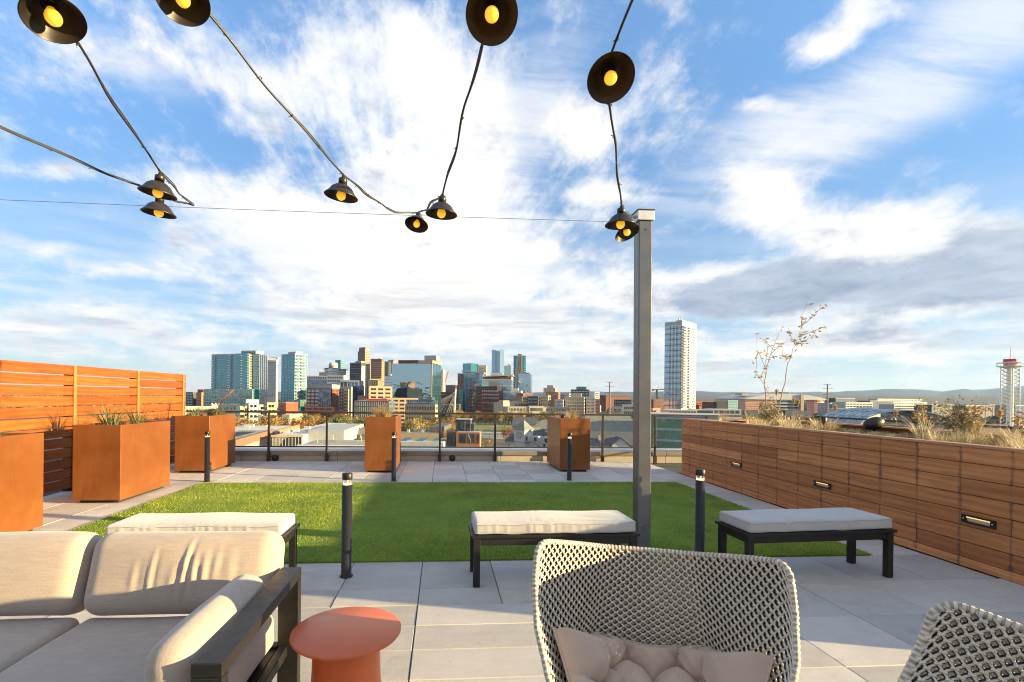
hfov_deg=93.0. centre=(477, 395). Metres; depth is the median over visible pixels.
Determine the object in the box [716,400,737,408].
city block
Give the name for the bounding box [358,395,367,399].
brick loft
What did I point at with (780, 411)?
shrub
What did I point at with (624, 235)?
pendant lamp
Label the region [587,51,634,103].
pendant lamp
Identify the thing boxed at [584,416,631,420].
house
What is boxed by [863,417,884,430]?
egg speaker
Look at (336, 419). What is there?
tree
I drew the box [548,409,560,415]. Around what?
tree
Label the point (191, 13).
pendant lamp
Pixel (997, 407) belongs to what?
block
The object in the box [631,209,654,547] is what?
steel pole
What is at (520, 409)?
stone museum
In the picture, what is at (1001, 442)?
grass clump
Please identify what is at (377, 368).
brown tower
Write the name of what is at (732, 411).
block
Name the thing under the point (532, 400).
city block
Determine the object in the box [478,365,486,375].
tan block
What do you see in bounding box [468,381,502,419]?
brown brick block
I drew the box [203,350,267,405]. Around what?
teal glass tower
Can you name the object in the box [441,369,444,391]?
tan block
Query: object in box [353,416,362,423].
tree
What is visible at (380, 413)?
grass tuft
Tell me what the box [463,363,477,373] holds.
teal tower
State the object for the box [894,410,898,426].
grass plume
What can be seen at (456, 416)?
tree
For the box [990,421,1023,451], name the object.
grass clump
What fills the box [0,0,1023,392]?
sky
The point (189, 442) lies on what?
rust planter
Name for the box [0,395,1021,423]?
treetops
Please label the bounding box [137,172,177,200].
pendant lamp
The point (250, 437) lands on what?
brick wing
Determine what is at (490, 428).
park pavilion
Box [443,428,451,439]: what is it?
tree
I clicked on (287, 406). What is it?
brick block
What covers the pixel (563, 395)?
city block
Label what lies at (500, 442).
ground
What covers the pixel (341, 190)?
pendant lamp
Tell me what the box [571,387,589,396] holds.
city block
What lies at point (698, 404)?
city block
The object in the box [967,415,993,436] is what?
grass clump
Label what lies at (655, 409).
city block
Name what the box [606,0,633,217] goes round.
light cord
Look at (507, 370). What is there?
pale tower
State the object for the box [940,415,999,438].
grass clump
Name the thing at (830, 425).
grass clump
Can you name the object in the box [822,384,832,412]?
transmission pole
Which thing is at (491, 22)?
pendant lamp
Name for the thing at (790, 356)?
sapling
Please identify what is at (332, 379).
office building
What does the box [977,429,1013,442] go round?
grass clump
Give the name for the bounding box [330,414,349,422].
tree
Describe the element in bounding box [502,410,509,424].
tree
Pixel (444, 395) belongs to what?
brick row
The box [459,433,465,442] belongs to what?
window
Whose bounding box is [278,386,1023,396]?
foothills
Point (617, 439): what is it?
house
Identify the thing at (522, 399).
city block
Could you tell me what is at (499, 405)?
cream hall
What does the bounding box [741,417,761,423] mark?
grass clump
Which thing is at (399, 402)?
office building
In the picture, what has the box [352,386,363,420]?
navy slab
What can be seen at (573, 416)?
grass tuft
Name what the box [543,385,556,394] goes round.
city block
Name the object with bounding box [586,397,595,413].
city block
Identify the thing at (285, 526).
bench
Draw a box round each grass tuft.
[73,401,154,424]
[116,403,159,423]
[180,405,212,415]
[194,403,235,415]
[367,402,400,416]
[561,409,580,417]
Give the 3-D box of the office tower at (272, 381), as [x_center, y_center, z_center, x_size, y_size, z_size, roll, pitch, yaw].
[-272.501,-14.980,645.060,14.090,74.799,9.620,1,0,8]
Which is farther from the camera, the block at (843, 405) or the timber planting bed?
the block at (843, 405)
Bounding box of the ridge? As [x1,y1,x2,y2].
[168,395,1023,404]
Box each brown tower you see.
[358,347,369,363]
[370,357,384,385]
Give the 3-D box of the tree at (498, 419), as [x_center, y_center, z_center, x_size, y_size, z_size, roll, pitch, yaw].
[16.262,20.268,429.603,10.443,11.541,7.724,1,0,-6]
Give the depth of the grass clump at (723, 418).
8.87 m
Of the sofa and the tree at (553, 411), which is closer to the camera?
the sofa
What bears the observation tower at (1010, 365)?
on the ground at (500, 442)
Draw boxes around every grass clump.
[715,410,732,423]
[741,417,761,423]
[754,418,771,424]
[771,408,804,429]
[799,418,839,431]
[801,419,850,433]
[897,412,949,439]
[921,427,954,441]
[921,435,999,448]
[923,432,997,447]
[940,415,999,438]
[944,427,981,442]
[960,434,992,444]
[965,428,1000,444]
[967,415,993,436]
[973,429,1022,451]
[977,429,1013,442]
[987,425,1023,441]
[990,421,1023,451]
[994,427,1022,443]
[997,430,1023,447]
[1007,431,1023,452]
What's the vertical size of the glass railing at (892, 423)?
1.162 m
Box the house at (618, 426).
[590,420,632,431]
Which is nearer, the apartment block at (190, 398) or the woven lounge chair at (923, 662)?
the woven lounge chair at (923, 662)
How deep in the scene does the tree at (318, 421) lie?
242.72 m
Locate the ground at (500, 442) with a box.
[0,395,1022,472]
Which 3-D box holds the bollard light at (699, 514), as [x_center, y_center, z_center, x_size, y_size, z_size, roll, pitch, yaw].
[2.030,1.097,4.431,0.107,0.853,0.107,1,0,-4]
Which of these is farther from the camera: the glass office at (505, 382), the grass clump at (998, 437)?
the glass office at (505, 382)
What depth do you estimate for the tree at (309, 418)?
249.73 m
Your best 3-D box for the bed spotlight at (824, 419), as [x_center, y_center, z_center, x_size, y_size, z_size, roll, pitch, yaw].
[5.903,0.473,8.293,0.129,0.233,0.110,1,0,-4]
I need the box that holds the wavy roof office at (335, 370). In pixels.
[324,362,348,379]
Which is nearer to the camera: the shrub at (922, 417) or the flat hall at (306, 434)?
the shrub at (922, 417)
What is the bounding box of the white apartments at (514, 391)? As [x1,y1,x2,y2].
[512,388,522,400]
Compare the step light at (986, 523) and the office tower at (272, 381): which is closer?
the step light at (986, 523)
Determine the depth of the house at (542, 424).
208.18 m
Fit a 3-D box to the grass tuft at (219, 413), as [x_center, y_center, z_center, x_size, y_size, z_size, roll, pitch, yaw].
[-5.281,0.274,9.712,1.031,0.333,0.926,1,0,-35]
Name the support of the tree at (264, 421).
on the ground at (500, 442)
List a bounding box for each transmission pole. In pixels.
[608,382,612,413]
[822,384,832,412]
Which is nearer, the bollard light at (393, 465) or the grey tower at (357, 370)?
the bollard light at (393, 465)
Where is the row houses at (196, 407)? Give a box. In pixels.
[185,406,217,414]
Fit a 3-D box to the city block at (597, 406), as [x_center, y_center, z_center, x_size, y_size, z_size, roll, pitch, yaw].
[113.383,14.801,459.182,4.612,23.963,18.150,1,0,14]
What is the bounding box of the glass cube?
[516,373,531,392]
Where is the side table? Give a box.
[290,606,400,681]
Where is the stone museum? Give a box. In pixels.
[504,406,570,423]
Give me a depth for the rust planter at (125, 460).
6.53 m
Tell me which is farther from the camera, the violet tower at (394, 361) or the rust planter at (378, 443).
the violet tower at (394, 361)
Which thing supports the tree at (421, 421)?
on the ground at (500, 442)
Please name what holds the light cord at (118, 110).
hanging from the span wire
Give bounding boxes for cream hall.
[493,400,526,421]
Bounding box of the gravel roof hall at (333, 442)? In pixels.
[297,434,364,445]
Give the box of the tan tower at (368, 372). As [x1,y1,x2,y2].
[365,364,370,394]
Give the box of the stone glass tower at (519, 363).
[513,354,525,387]
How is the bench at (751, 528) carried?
on the terrace slab
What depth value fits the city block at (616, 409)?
300.61 m
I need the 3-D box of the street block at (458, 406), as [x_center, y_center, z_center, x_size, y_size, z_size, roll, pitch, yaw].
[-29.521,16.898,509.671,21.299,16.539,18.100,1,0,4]
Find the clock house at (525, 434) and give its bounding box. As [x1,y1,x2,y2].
[504,420,546,446]
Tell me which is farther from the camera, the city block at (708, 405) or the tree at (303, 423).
the city block at (708, 405)
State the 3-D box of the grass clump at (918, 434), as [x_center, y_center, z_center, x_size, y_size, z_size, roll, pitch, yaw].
[5.790,0.391,6.289,0.644,0.389,0.656,1,0,32]
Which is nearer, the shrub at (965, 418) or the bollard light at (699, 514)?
the bollard light at (699, 514)
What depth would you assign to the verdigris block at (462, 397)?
530.32 m
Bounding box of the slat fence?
[0,360,185,493]
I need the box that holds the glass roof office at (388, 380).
[384,374,391,386]
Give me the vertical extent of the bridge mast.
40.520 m
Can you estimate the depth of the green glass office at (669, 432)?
156.01 m
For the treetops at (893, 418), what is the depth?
597.38 m
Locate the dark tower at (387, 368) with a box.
[384,361,390,384]
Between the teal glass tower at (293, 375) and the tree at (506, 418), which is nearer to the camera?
the tree at (506, 418)
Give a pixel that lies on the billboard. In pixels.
(990, 405)
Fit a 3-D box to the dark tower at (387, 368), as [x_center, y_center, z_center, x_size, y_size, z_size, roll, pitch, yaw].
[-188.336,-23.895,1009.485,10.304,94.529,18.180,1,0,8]
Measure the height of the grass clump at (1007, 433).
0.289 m
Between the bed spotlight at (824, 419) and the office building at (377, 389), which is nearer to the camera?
the bed spotlight at (824, 419)
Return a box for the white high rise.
[664,315,696,409]
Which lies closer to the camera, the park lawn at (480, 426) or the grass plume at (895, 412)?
the grass plume at (895, 412)
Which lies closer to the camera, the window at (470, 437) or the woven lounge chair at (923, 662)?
the woven lounge chair at (923, 662)
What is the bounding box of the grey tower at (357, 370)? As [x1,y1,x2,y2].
[350,361,365,394]
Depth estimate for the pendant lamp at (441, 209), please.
3.45 m
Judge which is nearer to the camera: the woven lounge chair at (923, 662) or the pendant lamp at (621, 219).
the woven lounge chair at (923, 662)
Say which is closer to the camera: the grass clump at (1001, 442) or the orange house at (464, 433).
the grass clump at (1001, 442)
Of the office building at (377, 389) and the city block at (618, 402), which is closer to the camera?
the office building at (377, 389)
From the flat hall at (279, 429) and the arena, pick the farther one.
the arena
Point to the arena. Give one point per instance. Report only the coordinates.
(751, 401)
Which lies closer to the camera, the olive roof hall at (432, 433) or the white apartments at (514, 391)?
the olive roof hall at (432, 433)
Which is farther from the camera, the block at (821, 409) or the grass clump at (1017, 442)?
the block at (821, 409)
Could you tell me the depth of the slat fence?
7.20 m
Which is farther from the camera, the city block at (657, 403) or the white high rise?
the city block at (657, 403)
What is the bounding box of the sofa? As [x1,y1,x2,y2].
[0,531,300,681]
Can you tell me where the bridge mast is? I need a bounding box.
[441,389,455,420]
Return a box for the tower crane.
[652,387,663,398]
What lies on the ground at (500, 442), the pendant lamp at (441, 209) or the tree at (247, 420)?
the tree at (247, 420)
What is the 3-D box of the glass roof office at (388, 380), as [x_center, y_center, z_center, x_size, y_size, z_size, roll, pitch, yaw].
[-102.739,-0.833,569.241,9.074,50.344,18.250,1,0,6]
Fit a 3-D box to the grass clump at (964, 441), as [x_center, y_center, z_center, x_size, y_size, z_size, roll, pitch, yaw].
[5.231,0.486,5.187,0.772,0.186,0.779,1,0,-13]
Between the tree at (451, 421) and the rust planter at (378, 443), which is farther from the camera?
the tree at (451, 421)
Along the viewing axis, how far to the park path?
312.76 m
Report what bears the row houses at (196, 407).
on the ground at (500, 442)
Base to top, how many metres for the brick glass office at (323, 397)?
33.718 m
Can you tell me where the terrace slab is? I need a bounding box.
[0,461,1023,681]
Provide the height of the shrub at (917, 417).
0.606 m
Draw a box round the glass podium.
[287,400,305,413]
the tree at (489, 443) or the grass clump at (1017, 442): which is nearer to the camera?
the grass clump at (1017, 442)
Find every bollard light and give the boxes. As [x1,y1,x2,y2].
[203,431,210,481]
[340,472,352,578]
[391,432,396,481]
[566,433,571,480]
[695,469,704,551]
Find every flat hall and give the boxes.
[235,424,299,434]
[271,423,363,445]
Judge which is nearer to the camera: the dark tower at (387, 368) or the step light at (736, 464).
the step light at (736, 464)
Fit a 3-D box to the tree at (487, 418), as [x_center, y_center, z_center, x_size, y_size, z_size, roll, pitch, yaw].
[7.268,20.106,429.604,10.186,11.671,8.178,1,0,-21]
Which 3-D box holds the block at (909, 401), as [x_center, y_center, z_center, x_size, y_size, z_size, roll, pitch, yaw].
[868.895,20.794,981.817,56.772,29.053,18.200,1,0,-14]
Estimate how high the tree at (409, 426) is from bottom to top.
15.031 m
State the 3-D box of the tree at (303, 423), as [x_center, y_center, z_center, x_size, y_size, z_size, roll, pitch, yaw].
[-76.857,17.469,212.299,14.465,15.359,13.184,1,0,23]
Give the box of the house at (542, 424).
[534,420,546,431]
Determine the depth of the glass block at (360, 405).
331.16 m
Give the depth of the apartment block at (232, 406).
425.25 m
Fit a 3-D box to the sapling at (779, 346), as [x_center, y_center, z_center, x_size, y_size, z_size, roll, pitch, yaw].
[5.682,-0.378,9.365,0.746,1.937,0.221,1,0,-4]
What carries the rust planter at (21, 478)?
on the terrace slab
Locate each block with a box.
[186,392,195,405]
[212,403,239,413]
[278,402,297,425]
[354,399,394,419]
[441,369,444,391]
[441,404,460,419]
[446,385,457,391]
[459,389,464,411]
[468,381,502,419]
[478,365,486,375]
[515,396,526,401]
[516,393,532,396]
[527,396,538,405]
[538,395,550,406]
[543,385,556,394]
[546,392,559,406]
[554,399,564,406]
[560,393,570,399]
[565,393,585,416]
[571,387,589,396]
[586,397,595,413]
[589,392,598,398]
[595,399,599,413]
[600,395,629,410]
[612,406,621,413]
[614,400,630,405]
[622,404,632,420]
[651,399,663,408]
[651,408,660,411]
[660,409,696,412]
[688,409,712,412]
[696,401,713,408]
[702,402,715,408]
[712,409,741,418]
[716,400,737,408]
[817,403,831,415]
[825,398,854,402]
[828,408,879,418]
[832,402,872,408]
[857,401,892,408]
[868,399,900,403]
[879,404,913,419]
[901,399,921,403]
[914,404,951,418]
[952,405,994,418]
[994,405,1023,423]
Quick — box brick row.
[441,392,456,403]
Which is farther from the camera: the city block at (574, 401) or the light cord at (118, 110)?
the city block at (574, 401)
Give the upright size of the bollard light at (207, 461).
0.853 m
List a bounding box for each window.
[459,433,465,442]
[467,433,474,442]
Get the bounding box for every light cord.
[0,42,193,205]
[209,13,483,213]
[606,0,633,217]
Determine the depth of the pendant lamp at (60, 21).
2.08 m
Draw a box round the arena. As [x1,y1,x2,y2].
[714,392,828,415]
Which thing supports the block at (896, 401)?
on the ground at (500, 442)
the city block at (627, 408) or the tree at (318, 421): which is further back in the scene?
the city block at (627, 408)
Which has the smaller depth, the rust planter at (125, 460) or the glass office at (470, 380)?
the rust planter at (125, 460)
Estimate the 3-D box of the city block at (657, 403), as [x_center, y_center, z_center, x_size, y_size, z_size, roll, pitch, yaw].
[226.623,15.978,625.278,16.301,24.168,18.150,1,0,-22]
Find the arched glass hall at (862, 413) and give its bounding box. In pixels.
[822,408,955,430]
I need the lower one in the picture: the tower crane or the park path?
the park path
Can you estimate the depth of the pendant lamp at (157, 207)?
3.54 m
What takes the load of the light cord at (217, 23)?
hanging from the span wire
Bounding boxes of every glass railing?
[186,410,816,463]
[817,416,1023,434]
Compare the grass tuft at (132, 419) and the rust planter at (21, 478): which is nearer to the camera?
the rust planter at (21, 478)
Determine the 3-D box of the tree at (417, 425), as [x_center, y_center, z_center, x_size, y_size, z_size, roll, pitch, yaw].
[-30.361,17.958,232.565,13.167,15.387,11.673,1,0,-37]
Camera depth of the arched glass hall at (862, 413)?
129.67 m
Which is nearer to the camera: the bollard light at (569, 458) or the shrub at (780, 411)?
the bollard light at (569, 458)
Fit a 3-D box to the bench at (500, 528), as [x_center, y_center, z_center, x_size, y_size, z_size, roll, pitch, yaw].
[0.608,1.247,4.041,1.360,0.519,0.420,1,0,-5]
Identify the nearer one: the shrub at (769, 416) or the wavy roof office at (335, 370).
the shrub at (769, 416)
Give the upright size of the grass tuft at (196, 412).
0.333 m
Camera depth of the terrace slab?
3.71 m
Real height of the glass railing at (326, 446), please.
1.162 m
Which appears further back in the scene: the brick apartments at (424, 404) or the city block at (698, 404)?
the city block at (698, 404)
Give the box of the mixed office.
[338,387,352,419]
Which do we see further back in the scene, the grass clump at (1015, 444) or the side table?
the grass clump at (1015, 444)
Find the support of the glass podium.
on the ground at (500, 442)
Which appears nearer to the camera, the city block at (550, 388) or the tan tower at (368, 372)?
the city block at (550, 388)
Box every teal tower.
[334,360,344,368]
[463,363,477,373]
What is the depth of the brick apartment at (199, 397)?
622.98 m
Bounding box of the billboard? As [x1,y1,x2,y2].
[988,404,994,416]
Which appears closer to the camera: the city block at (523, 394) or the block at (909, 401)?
the city block at (523, 394)
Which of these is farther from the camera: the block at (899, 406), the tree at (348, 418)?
the block at (899, 406)
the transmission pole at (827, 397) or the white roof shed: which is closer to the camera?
the white roof shed
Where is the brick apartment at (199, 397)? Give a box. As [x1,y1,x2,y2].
[196,389,203,405]
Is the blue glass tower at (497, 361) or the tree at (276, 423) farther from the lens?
the blue glass tower at (497, 361)
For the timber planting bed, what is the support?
on the terrace slab
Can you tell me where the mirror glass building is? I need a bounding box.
[392,355,440,420]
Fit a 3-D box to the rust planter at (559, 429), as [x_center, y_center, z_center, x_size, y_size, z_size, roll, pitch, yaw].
[1.901,0.984,10.287,0.615,1.075,1.200,1,0,-4]
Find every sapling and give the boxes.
[752,326,791,414]
[765,303,826,424]
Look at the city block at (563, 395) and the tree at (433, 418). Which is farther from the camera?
the city block at (563, 395)
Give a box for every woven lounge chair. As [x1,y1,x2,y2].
[532,539,800,681]
[897,601,1023,681]
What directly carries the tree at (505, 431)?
on the ground at (500, 442)
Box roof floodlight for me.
[272,455,278,460]
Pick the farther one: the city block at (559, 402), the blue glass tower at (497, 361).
the blue glass tower at (497, 361)
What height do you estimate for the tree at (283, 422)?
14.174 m
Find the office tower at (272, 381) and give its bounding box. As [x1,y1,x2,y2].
[267,357,279,405]
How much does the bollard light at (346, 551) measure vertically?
0.853 m
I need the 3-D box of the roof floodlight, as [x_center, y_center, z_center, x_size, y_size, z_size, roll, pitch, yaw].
[-4.523,1.382,10.817,0.140,0.143,0.105,1,0,-4]
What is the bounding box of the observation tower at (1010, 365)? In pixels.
[996,346,1023,429]
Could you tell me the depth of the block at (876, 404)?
693.56 m
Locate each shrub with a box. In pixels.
[753,405,782,424]
[757,400,786,422]
[910,396,935,434]
[911,391,944,430]
[933,395,993,438]
[1007,414,1023,436]
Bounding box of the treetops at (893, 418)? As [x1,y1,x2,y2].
[0,395,999,423]
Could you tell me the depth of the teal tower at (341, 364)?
953.93 m
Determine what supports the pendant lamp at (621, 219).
hanging from the light cord at (612, 50)
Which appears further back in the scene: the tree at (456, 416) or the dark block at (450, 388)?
the dark block at (450, 388)
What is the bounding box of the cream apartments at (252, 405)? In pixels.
[236,399,278,424]
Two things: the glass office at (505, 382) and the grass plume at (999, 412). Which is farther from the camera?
the glass office at (505, 382)
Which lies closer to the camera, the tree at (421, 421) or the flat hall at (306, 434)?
the flat hall at (306, 434)
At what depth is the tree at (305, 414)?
281.46 m
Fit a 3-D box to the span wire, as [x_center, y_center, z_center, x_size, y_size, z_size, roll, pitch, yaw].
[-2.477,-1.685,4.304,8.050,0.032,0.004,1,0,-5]
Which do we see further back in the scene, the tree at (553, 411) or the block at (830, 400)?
the block at (830, 400)
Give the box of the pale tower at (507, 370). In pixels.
[504,364,510,374]
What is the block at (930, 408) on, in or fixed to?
on the ground at (500, 442)
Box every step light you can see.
[731,461,741,467]
[813,480,830,489]
[961,514,995,529]
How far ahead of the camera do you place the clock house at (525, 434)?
166.73 m
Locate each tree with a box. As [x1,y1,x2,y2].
[235,419,247,425]
[240,417,260,425]
[255,417,274,425]
[270,416,286,425]
[272,418,289,425]
[287,418,316,428]
[300,413,319,423]
[301,415,325,425]
[307,416,328,425]
[330,413,341,422]
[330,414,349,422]
[339,416,353,423]
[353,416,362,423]
[401,419,417,431]
[405,417,424,431]
[412,415,429,430]
[428,414,446,425]
[442,416,455,429]
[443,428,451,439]
[454,409,464,418]
[480,415,490,424]
[481,440,492,446]
[491,415,500,424]
[499,426,512,438]
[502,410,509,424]
[508,409,515,424]
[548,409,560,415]
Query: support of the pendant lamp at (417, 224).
hanging from the light cord at (217, 23)
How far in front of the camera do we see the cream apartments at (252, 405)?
292.54 m
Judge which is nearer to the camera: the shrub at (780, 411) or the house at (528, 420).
the shrub at (780, 411)
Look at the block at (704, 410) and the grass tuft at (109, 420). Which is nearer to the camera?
the grass tuft at (109, 420)
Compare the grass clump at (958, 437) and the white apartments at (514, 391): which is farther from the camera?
the white apartments at (514, 391)
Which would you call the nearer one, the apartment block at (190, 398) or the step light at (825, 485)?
the step light at (825, 485)
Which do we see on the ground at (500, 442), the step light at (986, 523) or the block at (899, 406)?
the block at (899, 406)
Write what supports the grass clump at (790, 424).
on the timber planting bed
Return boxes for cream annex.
[282,413,302,425]
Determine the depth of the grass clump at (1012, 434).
5.18 m
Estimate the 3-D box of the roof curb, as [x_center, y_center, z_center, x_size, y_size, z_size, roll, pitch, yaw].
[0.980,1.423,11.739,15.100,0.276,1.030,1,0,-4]
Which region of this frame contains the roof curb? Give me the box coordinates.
[235,447,682,462]
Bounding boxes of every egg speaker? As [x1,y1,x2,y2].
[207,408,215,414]
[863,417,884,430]
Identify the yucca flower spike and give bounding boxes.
[215,387,233,414]
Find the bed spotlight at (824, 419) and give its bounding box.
[819,417,826,425]
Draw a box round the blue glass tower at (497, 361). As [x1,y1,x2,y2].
[492,349,503,374]
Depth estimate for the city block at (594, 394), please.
719.36 m
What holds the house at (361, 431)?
on the ground at (500, 442)
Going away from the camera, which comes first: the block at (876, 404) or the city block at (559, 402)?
the city block at (559, 402)
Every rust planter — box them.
[0,432,43,531]
[72,420,169,502]
[174,414,234,472]
[364,414,400,471]
[547,416,589,471]
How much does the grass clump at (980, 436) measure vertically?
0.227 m
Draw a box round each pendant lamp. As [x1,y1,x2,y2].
[17,0,87,43]
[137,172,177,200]
[140,197,176,218]
[156,0,210,26]
[324,175,357,202]
[405,213,427,232]
[425,194,456,219]
[466,0,517,45]
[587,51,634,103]
[605,205,636,229]
[615,224,638,241]
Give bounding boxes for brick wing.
[235,429,273,445]
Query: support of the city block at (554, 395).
on the ground at (500, 442)
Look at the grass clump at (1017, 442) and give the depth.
4.38 m
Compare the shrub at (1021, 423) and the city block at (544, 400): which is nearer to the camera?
the shrub at (1021, 423)
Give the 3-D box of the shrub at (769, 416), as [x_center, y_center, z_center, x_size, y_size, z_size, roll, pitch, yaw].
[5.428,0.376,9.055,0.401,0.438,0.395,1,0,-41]
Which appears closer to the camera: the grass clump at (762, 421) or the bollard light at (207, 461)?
the bollard light at (207, 461)
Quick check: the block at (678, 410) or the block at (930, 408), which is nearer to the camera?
the block at (678, 410)
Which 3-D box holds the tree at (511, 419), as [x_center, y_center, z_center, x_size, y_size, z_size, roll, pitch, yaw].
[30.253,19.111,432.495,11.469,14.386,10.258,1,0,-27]
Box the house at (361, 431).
[357,427,364,439]
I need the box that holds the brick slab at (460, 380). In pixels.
[457,373,462,403]
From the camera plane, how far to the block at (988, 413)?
610.71 m
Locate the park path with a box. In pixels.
[481,432,509,438]
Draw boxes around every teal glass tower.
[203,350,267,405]
[281,352,306,401]
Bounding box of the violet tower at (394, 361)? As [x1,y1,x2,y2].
[388,360,397,373]
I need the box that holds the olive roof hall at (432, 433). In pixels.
[401,423,450,440]
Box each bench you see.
[106,512,299,566]
[468,510,639,587]
[715,508,897,577]
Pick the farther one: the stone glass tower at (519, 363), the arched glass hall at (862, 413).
the stone glass tower at (519, 363)
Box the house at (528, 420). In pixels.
[512,417,536,433]
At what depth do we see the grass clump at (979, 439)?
5.33 m
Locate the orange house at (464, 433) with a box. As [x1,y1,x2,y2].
[447,418,480,446]
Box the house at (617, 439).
[590,431,632,446]
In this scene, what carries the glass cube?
on the ground at (500, 442)
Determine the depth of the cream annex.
291.31 m
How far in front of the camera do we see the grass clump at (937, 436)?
5.66 m
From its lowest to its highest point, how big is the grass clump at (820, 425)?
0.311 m
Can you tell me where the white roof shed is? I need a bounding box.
[401,437,444,445]
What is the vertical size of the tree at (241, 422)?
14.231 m
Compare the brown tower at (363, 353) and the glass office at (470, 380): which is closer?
the glass office at (470, 380)
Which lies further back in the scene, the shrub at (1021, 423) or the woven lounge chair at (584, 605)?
the shrub at (1021, 423)
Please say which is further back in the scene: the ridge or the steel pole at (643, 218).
the ridge
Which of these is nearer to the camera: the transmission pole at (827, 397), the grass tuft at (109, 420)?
the grass tuft at (109, 420)
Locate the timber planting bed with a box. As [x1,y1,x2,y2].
[681,418,1023,584]
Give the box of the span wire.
[0,199,636,222]
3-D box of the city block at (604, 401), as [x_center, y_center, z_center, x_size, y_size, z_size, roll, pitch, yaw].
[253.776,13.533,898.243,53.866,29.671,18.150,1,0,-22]
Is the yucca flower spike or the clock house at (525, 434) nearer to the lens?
the yucca flower spike
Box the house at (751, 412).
[746,409,757,417]
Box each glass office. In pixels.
[306,384,339,421]
[462,371,484,415]
[483,373,513,400]
[651,412,720,446]
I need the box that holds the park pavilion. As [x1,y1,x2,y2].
[479,425,498,436]
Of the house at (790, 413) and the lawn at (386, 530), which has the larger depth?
the house at (790, 413)
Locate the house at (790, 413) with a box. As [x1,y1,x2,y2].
[785,411,810,415]
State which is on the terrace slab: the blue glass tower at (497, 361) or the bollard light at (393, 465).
the bollard light at (393, 465)
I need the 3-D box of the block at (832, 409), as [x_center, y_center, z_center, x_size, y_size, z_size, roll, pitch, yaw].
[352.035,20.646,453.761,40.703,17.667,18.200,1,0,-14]
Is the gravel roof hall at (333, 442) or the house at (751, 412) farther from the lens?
the house at (751, 412)
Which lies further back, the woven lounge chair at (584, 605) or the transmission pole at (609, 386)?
the transmission pole at (609, 386)
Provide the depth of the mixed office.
430.51 m
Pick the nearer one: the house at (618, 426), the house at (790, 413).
the house at (618, 426)
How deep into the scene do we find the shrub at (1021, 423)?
5.26 m
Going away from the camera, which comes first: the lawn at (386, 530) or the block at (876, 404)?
the lawn at (386, 530)
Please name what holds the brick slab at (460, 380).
on the ground at (500, 442)
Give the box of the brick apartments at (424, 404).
[405,397,437,430]
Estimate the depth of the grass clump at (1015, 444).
4.18 m
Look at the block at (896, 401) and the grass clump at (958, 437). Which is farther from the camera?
the block at (896, 401)
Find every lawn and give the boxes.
[71,482,871,566]
[452,423,512,431]

